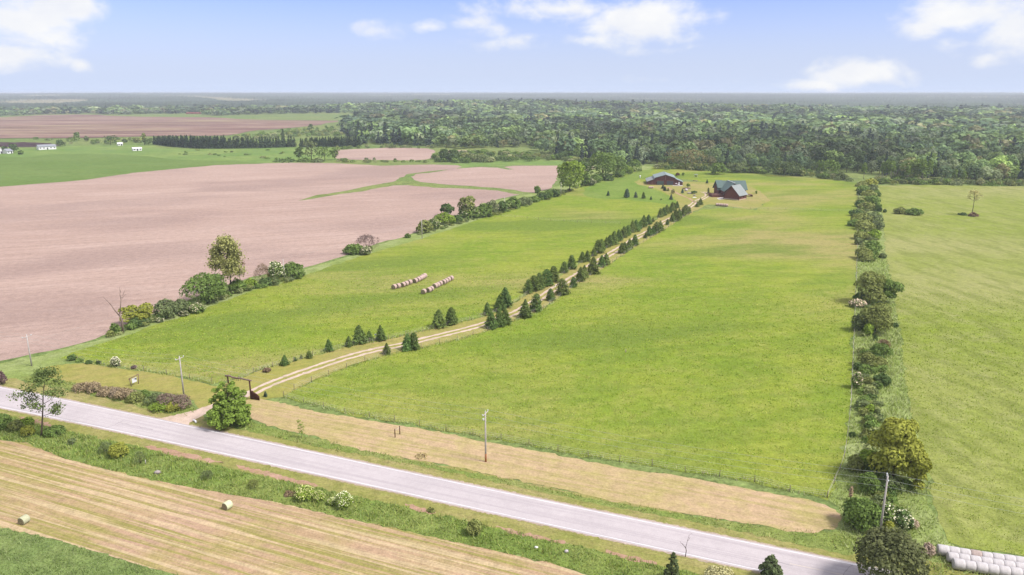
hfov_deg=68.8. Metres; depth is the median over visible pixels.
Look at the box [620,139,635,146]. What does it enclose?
forest tree
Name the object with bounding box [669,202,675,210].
spruce tree
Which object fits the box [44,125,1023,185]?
scrub
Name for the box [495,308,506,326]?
spruce tree
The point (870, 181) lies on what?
shrub
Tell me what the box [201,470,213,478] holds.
shrub
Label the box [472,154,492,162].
broad tree
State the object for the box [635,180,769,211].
yard lawn
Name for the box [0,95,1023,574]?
ground
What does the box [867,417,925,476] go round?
tall tree
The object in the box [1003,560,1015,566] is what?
hay bale
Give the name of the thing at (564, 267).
spruce tree
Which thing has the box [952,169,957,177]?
birch tree
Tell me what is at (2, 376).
shrub
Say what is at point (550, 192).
shrub
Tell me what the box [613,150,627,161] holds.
forest tree
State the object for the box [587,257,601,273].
spruce tree
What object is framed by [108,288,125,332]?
dead tree
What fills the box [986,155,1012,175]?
forest tree
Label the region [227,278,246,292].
shrub
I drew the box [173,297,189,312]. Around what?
shrub
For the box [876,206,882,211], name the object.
shrub
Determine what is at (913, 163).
broad tree
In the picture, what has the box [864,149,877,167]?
forest tree
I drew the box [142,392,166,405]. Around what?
scrub bush
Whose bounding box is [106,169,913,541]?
undergrowth
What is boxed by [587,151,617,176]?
broad tree
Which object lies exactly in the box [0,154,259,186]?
crop field
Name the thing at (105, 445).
shrub
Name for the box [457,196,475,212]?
tall tree
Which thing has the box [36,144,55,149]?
long building
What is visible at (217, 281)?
shrub
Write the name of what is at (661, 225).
spruce tree
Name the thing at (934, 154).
forest tree
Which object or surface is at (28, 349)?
utility pole
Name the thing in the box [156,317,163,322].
shrub
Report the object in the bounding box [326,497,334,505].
blossom shrub
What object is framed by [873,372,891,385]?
shrub
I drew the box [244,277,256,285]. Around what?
shrub
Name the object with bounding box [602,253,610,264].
spruce tree
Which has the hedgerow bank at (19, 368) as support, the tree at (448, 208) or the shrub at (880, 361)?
the tree at (448, 208)
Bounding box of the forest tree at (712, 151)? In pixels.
[705,148,721,163]
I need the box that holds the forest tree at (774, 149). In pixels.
[766,146,780,158]
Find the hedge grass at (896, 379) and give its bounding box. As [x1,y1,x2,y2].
[80,245,1023,574]
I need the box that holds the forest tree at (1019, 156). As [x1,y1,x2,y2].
[1008,153,1023,166]
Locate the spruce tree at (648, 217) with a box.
[646,214,652,223]
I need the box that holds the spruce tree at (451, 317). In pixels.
[444,307,458,324]
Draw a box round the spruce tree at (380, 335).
[374,325,386,340]
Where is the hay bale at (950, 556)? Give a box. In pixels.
[946,552,958,562]
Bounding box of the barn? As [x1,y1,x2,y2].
[645,172,682,184]
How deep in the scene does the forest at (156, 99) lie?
4857.26 m
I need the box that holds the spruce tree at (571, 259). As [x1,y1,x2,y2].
[567,255,576,269]
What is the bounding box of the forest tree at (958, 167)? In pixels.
[953,165,963,177]
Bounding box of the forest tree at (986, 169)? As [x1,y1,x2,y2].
[977,166,995,178]
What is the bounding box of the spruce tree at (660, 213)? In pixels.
[657,208,664,216]
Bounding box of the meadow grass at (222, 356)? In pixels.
[0,262,1023,574]
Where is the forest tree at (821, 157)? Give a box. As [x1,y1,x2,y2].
[815,156,827,167]
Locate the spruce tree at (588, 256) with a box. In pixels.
[585,250,590,261]
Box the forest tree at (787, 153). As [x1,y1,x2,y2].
[779,151,793,163]
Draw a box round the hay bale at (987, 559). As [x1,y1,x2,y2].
[980,556,992,563]
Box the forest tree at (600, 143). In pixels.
[589,138,613,161]
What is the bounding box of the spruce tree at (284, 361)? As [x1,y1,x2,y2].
[280,355,289,365]
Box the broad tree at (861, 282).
[853,271,887,304]
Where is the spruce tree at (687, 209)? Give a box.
[684,205,689,213]
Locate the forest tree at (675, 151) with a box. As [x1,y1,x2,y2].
[668,147,684,159]
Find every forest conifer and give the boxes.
[567,133,572,154]
[578,144,583,158]
[584,132,588,156]
[586,141,591,157]
[625,141,629,164]
[633,145,638,161]
[724,149,729,164]
[881,151,888,175]
[927,152,933,176]
[933,151,941,176]
[1016,158,1023,179]
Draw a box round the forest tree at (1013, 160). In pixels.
[1006,154,1018,177]
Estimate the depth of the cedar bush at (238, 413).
137.21 m
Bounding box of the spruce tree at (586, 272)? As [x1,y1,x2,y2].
[582,265,589,277]
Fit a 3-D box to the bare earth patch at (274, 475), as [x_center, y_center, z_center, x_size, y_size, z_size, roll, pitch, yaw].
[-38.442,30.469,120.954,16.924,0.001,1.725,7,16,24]
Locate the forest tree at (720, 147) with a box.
[716,144,724,155]
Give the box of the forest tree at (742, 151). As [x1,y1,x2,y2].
[736,146,748,159]
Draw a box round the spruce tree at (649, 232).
[646,226,653,235]
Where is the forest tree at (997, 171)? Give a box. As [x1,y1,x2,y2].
[987,169,1002,179]
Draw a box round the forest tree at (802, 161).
[789,151,807,167]
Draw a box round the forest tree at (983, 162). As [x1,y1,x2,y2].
[976,159,990,176]
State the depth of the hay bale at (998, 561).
96.78 m
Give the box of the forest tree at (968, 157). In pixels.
[951,151,977,164]
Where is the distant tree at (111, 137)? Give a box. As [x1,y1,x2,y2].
[104,135,117,144]
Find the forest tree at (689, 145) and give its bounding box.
[680,141,697,162]
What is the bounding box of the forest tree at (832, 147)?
[823,143,843,152]
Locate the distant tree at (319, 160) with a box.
[311,158,323,162]
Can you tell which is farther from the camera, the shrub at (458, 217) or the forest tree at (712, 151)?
the forest tree at (712, 151)
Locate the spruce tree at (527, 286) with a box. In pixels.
[522,279,532,292]
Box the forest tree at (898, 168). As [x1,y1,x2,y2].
[896,163,904,175]
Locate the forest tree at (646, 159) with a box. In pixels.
[642,152,650,161]
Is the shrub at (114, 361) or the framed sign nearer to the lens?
the framed sign
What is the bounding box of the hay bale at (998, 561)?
[992,558,1004,565]
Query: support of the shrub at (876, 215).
on the hedge strip at (881, 241)
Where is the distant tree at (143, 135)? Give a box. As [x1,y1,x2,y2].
[141,133,146,144]
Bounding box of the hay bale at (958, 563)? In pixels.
[952,558,965,569]
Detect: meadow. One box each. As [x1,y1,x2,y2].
[62,170,674,383]
[286,167,858,500]
[878,185,1023,555]
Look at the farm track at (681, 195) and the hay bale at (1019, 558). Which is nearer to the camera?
the hay bale at (1019, 558)
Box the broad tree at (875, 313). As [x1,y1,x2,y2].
[859,302,893,331]
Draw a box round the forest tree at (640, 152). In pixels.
[632,148,645,160]
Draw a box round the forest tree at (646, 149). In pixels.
[635,145,652,160]
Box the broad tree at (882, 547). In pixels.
[852,526,930,574]
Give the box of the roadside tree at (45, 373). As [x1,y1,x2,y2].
[5,365,69,436]
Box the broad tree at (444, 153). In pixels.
[439,148,448,158]
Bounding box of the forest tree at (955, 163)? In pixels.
[937,158,961,174]
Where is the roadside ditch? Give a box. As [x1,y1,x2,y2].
[0,417,699,574]
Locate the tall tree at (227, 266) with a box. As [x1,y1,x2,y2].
[204,230,248,283]
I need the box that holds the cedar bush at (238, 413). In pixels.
[206,380,251,429]
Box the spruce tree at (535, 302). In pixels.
[529,293,541,311]
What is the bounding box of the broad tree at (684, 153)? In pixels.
[665,148,712,167]
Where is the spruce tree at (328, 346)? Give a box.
[322,339,334,351]
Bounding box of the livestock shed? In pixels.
[131,147,141,150]
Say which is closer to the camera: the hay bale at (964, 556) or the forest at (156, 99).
the hay bale at (964, 556)
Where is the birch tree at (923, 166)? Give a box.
[918,158,927,177]
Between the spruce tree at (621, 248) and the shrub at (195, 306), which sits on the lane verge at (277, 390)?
the spruce tree at (621, 248)
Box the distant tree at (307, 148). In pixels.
[302,139,317,159]
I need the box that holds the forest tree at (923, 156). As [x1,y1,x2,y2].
[916,154,937,170]
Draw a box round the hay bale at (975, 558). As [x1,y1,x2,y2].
[970,555,981,561]
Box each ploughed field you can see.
[0,114,337,137]
[0,163,518,360]
[335,148,434,159]
[412,166,559,192]
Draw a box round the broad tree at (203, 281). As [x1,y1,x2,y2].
[178,272,228,301]
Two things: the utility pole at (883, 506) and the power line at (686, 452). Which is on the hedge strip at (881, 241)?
the utility pole at (883, 506)
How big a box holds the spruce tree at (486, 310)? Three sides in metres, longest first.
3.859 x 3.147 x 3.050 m
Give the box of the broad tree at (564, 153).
[559,150,580,155]
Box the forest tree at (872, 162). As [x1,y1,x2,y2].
[865,160,877,173]
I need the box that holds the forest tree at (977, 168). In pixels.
[965,162,983,179]
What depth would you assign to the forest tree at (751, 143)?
669.91 m
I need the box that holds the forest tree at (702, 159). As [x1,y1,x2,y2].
[695,153,703,163]
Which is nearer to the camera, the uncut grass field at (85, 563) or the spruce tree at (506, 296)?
the uncut grass field at (85, 563)
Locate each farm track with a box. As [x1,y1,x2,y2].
[249,192,706,390]
[255,192,708,393]
[666,187,696,202]
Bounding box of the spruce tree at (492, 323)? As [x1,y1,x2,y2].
[483,312,497,329]
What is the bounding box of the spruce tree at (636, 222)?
[634,220,640,230]
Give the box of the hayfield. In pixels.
[0,440,583,574]
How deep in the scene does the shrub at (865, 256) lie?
273.61 m
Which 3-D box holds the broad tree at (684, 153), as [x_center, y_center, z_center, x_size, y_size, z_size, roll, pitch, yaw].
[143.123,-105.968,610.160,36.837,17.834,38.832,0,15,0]
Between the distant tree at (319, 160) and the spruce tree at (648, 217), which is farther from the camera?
the distant tree at (319, 160)
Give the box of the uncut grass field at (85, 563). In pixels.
[0,528,172,574]
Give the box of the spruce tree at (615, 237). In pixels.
[611,231,619,243]
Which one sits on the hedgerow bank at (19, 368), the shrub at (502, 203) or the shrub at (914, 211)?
the shrub at (502, 203)
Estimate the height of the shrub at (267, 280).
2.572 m
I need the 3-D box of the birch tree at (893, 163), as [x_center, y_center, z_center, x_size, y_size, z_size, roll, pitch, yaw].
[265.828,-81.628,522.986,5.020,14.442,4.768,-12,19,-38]
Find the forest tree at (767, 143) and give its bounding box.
[755,142,776,153]
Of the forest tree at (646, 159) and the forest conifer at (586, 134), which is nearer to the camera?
the forest tree at (646, 159)
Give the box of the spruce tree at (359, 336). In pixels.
[351,325,368,344]
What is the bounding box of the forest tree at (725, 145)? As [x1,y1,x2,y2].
[712,143,727,153]
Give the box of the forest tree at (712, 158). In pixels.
[708,156,716,164]
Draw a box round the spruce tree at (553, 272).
[550,266,559,281]
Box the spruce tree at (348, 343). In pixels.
[344,336,352,347]
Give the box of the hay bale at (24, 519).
[18,514,29,524]
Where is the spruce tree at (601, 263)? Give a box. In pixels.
[598,255,605,266]
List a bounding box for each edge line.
[0,387,889,571]
[3,407,761,570]
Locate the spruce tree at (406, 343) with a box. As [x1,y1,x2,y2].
[401,334,412,350]
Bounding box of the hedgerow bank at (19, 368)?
[0,166,651,379]
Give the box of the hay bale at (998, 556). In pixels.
[992,552,1004,559]
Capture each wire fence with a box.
[78,357,211,381]
[238,217,657,380]
[283,391,828,494]
[295,215,683,385]
[827,182,857,497]
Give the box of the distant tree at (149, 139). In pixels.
[141,138,154,143]
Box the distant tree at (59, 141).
[56,139,65,145]
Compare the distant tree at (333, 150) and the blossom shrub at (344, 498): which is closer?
the blossom shrub at (344, 498)
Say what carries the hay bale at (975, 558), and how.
on the hedge strip at (881, 241)
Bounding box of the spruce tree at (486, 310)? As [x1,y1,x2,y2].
[482,302,492,314]
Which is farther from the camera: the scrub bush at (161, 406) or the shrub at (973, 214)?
the shrub at (973, 214)
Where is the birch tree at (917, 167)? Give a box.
[914,160,920,173]
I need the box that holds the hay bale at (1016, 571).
[1009,566,1022,574]
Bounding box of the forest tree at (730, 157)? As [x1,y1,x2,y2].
[725,155,735,163]
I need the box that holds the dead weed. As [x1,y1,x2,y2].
[848,486,853,497]
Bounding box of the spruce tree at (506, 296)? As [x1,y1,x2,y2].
[500,287,512,306]
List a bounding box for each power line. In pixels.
[31,334,182,363]
[186,356,485,420]
[486,410,884,486]
[889,480,1023,513]
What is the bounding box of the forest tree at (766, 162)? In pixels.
[760,160,769,167]
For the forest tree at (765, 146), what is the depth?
639.99 m
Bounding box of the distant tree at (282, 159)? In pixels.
[272,157,298,162]
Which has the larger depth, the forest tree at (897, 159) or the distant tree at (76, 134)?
the distant tree at (76, 134)
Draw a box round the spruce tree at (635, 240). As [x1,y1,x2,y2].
[632,234,639,245]
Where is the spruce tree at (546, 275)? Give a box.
[542,269,554,286]
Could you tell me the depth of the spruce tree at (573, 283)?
237.78 m
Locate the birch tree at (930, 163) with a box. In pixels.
[926,159,933,177]
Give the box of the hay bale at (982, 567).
[975,561,988,573]
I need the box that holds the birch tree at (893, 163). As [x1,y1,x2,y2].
[888,161,895,173]
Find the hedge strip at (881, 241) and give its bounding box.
[828,183,955,563]
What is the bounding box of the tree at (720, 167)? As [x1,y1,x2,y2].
[708,162,728,173]
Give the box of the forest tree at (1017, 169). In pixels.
[1008,166,1019,179]
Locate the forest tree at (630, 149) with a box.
[615,143,633,158]
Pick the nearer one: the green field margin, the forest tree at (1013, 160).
the forest tree at (1013, 160)
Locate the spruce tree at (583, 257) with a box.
[577,252,586,262]
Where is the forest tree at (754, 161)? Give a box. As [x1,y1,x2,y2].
[749,158,757,165]
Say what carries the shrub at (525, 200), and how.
on the hedgerow bank at (19, 368)
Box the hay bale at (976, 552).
[970,549,981,555]
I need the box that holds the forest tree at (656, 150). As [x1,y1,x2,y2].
[648,144,665,160]
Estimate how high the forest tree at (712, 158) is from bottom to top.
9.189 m
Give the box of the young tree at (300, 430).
[296,419,304,437]
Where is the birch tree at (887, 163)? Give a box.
[882,159,890,175]
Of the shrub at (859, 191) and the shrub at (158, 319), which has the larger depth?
the shrub at (859, 191)
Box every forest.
[0,92,1023,114]
[0,98,1023,159]
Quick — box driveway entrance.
[159,391,249,424]
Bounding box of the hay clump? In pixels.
[415,452,427,459]
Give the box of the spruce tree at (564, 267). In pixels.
[559,261,568,272]
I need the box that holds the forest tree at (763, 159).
[758,156,769,167]
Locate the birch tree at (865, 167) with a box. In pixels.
[861,162,867,178]
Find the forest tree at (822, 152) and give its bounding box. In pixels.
[814,147,837,161]
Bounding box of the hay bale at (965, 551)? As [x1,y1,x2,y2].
[960,548,970,554]
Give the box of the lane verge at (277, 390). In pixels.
[216,200,692,399]
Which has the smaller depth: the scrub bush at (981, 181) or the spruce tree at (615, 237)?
the spruce tree at (615, 237)
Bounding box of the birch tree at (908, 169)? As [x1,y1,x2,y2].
[905,165,910,177]
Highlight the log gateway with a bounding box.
[225,375,250,398]
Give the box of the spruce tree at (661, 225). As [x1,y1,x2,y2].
[659,220,665,230]
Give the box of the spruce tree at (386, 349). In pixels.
[380,343,390,354]
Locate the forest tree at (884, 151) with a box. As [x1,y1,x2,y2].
[875,148,891,157]
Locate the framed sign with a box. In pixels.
[129,374,138,386]
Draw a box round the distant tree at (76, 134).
[73,132,79,138]
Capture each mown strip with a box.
[40,363,221,408]
[245,399,841,532]
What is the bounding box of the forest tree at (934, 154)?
[925,152,938,159]
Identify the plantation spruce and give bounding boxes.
[184,136,188,146]
[191,136,196,147]
[204,137,208,148]
[209,136,213,147]
[215,135,220,148]
[221,136,225,148]
[229,137,233,148]
[288,136,294,146]
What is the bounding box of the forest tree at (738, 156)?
[732,154,741,162]
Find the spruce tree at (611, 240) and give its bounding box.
[608,235,614,245]
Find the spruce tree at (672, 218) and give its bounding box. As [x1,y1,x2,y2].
[669,213,675,221]
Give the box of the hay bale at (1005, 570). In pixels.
[998,565,1010,574]
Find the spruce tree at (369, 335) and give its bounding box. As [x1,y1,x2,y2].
[366,331,373,340]
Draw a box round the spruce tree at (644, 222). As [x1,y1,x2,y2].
[640,215,648,226]
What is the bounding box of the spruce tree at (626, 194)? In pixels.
[623,189,629,197]
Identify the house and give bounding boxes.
[2,148,12,153]
[708,180,752,196]
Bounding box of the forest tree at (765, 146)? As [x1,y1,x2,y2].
[754,143,774,164]
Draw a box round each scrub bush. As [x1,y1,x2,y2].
[71,381,89,392]
[85,381,101,393]
[96,386,113,396]
[108,387,125,398]
[113,387,136,399]
[125,391,145,402]
[140,389,150,398]
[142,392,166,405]
[148,401,169,412]
[156,393,181,405]
[165,402,179,411]
[172,394,192,409]
[524,156,535,160]
[757,169,767,172]
[819,172,829,177]
[838,172,846,179]
[914,179,922,183]
[977,178,984,184]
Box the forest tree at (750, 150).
[740,146,756,158]
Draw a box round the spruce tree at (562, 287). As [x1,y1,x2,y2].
[555,278,570,294]
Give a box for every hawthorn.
[267,260,285,277]
[457,206,480,217]
[486,199,498,212]
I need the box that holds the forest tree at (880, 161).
[875,158,884,172]
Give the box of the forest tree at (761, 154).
[756,152,766,164]
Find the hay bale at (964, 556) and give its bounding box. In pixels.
[958,553,970,560]
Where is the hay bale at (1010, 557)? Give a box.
[1003,554,1015,560]
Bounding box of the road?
[0,387,895,574]
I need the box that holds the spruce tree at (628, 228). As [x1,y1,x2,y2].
[625,225,631,235]
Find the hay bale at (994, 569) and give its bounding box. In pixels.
[987,563,999,574]
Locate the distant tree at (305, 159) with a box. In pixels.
[296,157,313,161]
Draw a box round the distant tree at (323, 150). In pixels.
[316,146,334,159]
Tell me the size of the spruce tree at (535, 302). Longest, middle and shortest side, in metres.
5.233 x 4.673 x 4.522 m
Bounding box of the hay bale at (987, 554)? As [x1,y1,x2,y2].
[982,551,992,557]
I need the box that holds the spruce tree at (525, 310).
[517,299,532,317]
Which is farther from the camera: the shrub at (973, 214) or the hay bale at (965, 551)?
the shrub at (973, 214)
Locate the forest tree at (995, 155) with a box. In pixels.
[986,151,1007,160]
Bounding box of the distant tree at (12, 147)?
[8,144,19,151]
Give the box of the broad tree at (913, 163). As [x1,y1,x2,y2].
[901,158,926,177]
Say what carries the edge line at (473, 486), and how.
on the road
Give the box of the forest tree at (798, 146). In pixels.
[795,145,810,159]
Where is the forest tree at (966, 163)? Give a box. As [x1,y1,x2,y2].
[962,160,978,176]
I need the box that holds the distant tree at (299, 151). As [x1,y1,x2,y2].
[293,147,303,158]
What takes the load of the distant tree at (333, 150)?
on the pasture
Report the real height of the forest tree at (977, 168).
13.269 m
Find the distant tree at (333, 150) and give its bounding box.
[330,147,339,157]
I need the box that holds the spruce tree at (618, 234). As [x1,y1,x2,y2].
[616,229,623,240]
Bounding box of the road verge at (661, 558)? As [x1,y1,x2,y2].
[0,378,989,574]
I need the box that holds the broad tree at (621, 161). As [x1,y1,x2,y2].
[603,156,627,171]
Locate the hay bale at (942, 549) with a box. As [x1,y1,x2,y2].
[936,544,949,555]
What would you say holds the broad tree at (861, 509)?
on the hedge strip at (881, 241)
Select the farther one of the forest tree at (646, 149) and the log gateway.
the forest tree at (646, 149)
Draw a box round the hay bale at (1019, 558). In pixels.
[1015,556,1023,562]
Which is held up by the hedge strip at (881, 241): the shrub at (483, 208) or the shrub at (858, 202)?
the shrub at (858, 202)
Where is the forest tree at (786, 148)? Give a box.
[779,145,794,154]
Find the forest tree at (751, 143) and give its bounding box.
[743,140,758,152]
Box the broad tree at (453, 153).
[448,149,457,159]
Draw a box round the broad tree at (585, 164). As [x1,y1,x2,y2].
[578,161,590,171]
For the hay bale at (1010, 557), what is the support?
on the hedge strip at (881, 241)
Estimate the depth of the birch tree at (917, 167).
517.42 m
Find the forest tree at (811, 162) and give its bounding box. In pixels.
[806,159,816,169]
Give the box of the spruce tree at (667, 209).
[665,205,669,213]
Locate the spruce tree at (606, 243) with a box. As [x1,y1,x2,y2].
[604,237,610,246]
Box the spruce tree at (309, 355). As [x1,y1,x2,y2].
[306,351,312,358]
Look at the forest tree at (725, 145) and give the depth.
673.18 m
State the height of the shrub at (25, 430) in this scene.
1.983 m
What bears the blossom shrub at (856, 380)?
on the hedge strip at (881, 241)
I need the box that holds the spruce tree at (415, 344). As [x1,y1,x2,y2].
[409,332,420,349]
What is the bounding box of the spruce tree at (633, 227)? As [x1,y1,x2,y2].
[630,220,637,231]
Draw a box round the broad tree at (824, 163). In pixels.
[816,160,840,172]
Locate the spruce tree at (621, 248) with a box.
[617,243,625,252]
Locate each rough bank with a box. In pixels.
[22,375,194,414]
[202,416,858,554]
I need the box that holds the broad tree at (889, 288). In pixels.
[875,279,904,301]
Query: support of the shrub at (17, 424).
on the roadside ditch
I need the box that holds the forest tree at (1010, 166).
[999,163,1015,177]
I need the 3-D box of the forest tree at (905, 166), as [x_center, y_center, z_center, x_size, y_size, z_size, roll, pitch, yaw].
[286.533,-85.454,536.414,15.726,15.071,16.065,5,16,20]
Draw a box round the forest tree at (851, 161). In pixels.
[840,156,856,171]
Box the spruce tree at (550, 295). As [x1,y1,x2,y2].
[544,288,555,300]
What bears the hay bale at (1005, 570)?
on the road verge at (661, 558)
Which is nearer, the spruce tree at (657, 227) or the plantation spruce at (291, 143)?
the spruce tree at (657, 227)
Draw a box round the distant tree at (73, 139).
[66,137,79,141]
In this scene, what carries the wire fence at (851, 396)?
on the hedge strip at (881, 241)
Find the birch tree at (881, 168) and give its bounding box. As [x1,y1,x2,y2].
[880,162,885,175]
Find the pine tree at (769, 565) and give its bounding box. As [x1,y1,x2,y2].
[758,554,782,574]
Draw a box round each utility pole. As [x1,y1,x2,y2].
[22,334,32,365]
[175,355,184,394]
[482,410,487,461]
[879,473,888,527]
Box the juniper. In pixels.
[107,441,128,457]
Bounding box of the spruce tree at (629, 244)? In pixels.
[626,238,633,248]
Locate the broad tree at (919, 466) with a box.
[900,450,932,489]
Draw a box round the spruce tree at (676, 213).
[674,209,680,220]
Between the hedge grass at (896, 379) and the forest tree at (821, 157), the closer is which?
the hedge grass at (896, 379)
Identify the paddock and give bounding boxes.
[584,169,676,204]
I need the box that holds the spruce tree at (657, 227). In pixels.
[654,222,660,232]
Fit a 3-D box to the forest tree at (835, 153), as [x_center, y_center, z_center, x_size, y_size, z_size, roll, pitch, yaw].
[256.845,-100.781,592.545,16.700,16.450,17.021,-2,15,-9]
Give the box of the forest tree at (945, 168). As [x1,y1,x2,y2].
[937,166,954,178]
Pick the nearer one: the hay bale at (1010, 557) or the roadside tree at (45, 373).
the hay bale at (1010, 557)
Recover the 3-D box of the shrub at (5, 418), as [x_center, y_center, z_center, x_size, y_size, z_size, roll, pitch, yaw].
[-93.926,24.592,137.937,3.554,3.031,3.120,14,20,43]
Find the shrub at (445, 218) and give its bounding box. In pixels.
[434,212,455,223]
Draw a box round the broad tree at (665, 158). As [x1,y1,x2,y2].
[658,156,684,164]
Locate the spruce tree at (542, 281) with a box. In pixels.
[537,273,546,288]
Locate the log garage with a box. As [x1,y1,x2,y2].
[722,184,747,199]
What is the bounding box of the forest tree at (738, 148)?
[732,145,740,150]
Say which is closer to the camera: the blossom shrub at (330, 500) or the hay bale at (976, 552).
the hay bale at (976, 552)
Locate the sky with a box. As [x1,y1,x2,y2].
[0,0,1023,92]
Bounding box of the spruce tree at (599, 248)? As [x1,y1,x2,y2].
[593,240,604,252]
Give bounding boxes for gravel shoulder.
[0,385,898,572]
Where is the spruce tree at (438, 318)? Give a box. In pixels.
[430,309,448,328]
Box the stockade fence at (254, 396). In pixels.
[250,389,259,399]
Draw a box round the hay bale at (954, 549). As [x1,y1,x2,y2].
[949,546,960,552]
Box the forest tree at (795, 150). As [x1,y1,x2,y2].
[790,147,808,156]
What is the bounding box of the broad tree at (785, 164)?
[765,160,802,174]
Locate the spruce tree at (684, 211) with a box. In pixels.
[681,207,686,215]
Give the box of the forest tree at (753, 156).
[745,153,758,166]
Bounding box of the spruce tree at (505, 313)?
[502,309,512,324]
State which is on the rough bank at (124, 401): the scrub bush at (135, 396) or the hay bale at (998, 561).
the scrub bush at (135, 396)
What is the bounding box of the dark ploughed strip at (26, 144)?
[0,142,58,146]
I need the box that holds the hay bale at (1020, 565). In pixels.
[1014,561,1023,568]
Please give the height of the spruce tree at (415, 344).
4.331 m
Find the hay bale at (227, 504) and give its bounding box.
[222,500,232,509]
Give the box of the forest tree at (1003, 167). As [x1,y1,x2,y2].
[993,163,1010,177]
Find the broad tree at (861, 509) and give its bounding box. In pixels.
[841,497,884,531]
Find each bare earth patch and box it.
[21,417,51,425]
[144,445,222,462]
[237,465,317,486]
[405,503,435,513]
[496,526,566,543]
[606,549,656,563]
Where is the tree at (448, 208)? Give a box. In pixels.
[440,203,454,213]
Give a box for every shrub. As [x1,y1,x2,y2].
[0,370,7,383]
[0,413,12,428]
[7,419,24,430]
[20,416,34,424]
[20,425,35,435]
[42,424,65,436]
[67,353,76,360]
[67,438,75,444]
[75,358,83,362]
[98,441,110,453]
[109,323,120,333]
[109,356,120,366]
[128,317,147,325]
[134,451,146,463]
[153,298,180,317]
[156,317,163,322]
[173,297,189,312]
[178,310,189,316]
[188,302,205,313]
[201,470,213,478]
[208,273,223,294]
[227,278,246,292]
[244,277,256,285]
[247,478,258,489]
[253,263,270,280]
[258,277,279,285]
[262,367,270,372]
[282,261,304,277]
[283,490,294,496]
[295,485,314,501]
[313,490,325,501]
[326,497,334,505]
[334,491,352,509]
[342,243,362,253]
[355,233,378,246]
[360,246,370,253]
[415,220,433,232]
[426,507,434,512]
[427,218,440,227]
[434,212,455,223]
[454,215,462,220]
[466,518,482,535]
[477,203,491,216]
[497,200,507,211]
[505,196,520,207]
[519,197,532,204]
[528,196,540,201]
[534,186,540,192]
[536,192,550,199]
[545,190,552,196]
[551,188,559,196]
[581,171,590,184]
[587,177,596,184]
[590,174,602,181]
[603,175,613,180]
[613,170,625,176]
[622,166,633,172]
[627,159,641,170]
[704,565,734,574]
[846,454,863,471]
[847,219,862,225]
[848,209,863,215]
[848,299,866,307]
[848,431,855,436]
[850,212,873,221]
[851,314,868,329]
[851,371,862,387]
[852,292,866,300]
[852,362,862,369]
[853,231,869,238]
[854,200,867,206]
[854,238,862,244]
[854,247,873,257]
[855,181,867,185]
[855,185,869,190]
[855,219,875,229]
[856,189,865,194]
[856,197,868,201]
[856,351,875,365]
[857,201,874,209]
[857,472,881,493]
[858,251,873,261]
[860,189,877,196]
[861,323,873,336]
[863,212,883,221]
[863,377,874,383]
[864,195,880,202]
[864,415,876,422]
[865,178,878,184]
[865,404,874,411]
[866,240,882,250]
[866,247,878,256]
[867,229,881,238]
[868,184,877,189]
[871,219,884,229]
[871,342,893,354]
[872,201,882,207]
[872,355,887,366]
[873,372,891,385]
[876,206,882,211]
[877,339,890,347]
[878,253,886,258]
[881,475,897,489]
[881,502,897,521]
[882,520,894,528]
[893,207,905,213]
[894,509,914,530]
[898,479,913,489]
[905,207,923,214]
[909,519,919,528]
[921,542,935,557]
[946,181,962,185]
[968,212,978,216]
[976,180,1008,185]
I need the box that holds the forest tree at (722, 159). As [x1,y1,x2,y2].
[715,155,725,162]
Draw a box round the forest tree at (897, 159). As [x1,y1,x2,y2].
[890,156,903,167]
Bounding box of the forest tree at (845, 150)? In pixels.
[838,144,860,166]
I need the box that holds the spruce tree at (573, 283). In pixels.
[569,277,578,286]
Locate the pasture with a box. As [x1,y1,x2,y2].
[0,145,343,162]
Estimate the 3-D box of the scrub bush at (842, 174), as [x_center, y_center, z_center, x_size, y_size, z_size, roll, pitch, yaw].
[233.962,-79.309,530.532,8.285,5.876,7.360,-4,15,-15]
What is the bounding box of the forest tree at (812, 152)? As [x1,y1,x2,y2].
[807,147,819,160]
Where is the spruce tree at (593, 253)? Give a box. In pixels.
[590,247,596,255]
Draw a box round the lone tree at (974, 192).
[968,190,983,211]
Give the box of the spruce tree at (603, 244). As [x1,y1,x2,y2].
[599,239,605,249]
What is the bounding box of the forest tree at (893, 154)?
[888,151,896,156]
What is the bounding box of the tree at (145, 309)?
[132,302,152,319]
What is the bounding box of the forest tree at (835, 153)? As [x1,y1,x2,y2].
[823,149,844,167]
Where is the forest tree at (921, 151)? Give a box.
[915,147,937,155]
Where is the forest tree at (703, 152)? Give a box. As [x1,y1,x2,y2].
[695,149,708,159]
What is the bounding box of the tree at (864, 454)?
[859,449,874,467]
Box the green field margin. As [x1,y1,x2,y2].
[435,160,565,167]
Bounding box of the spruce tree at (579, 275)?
[574,267,585,280]
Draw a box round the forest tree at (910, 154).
[904,152,921,158]
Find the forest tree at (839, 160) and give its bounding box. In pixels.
[830,155,846,168]
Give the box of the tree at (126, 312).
[118,305,141,323]
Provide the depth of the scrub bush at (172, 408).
144.79 m
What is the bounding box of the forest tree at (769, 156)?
[767,153,776,159]
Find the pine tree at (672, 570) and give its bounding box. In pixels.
[663,552,678,574]
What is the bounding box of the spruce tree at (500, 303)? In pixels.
[492,295,506,310]
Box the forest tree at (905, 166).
[900,158,921,177]
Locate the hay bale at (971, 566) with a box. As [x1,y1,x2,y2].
[965,560,976,571]
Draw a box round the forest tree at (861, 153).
[847,147,866,161]
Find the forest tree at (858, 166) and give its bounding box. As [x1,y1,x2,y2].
[852,161,861,171]
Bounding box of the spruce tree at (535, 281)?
[528,275,542,291]
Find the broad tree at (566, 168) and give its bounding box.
[557,160,586,191]
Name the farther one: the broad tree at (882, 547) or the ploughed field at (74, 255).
the ploughed field at (74, 255)
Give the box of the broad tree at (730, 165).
[725,162,746,171]
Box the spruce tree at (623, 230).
[620,226,627,237]
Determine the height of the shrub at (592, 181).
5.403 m

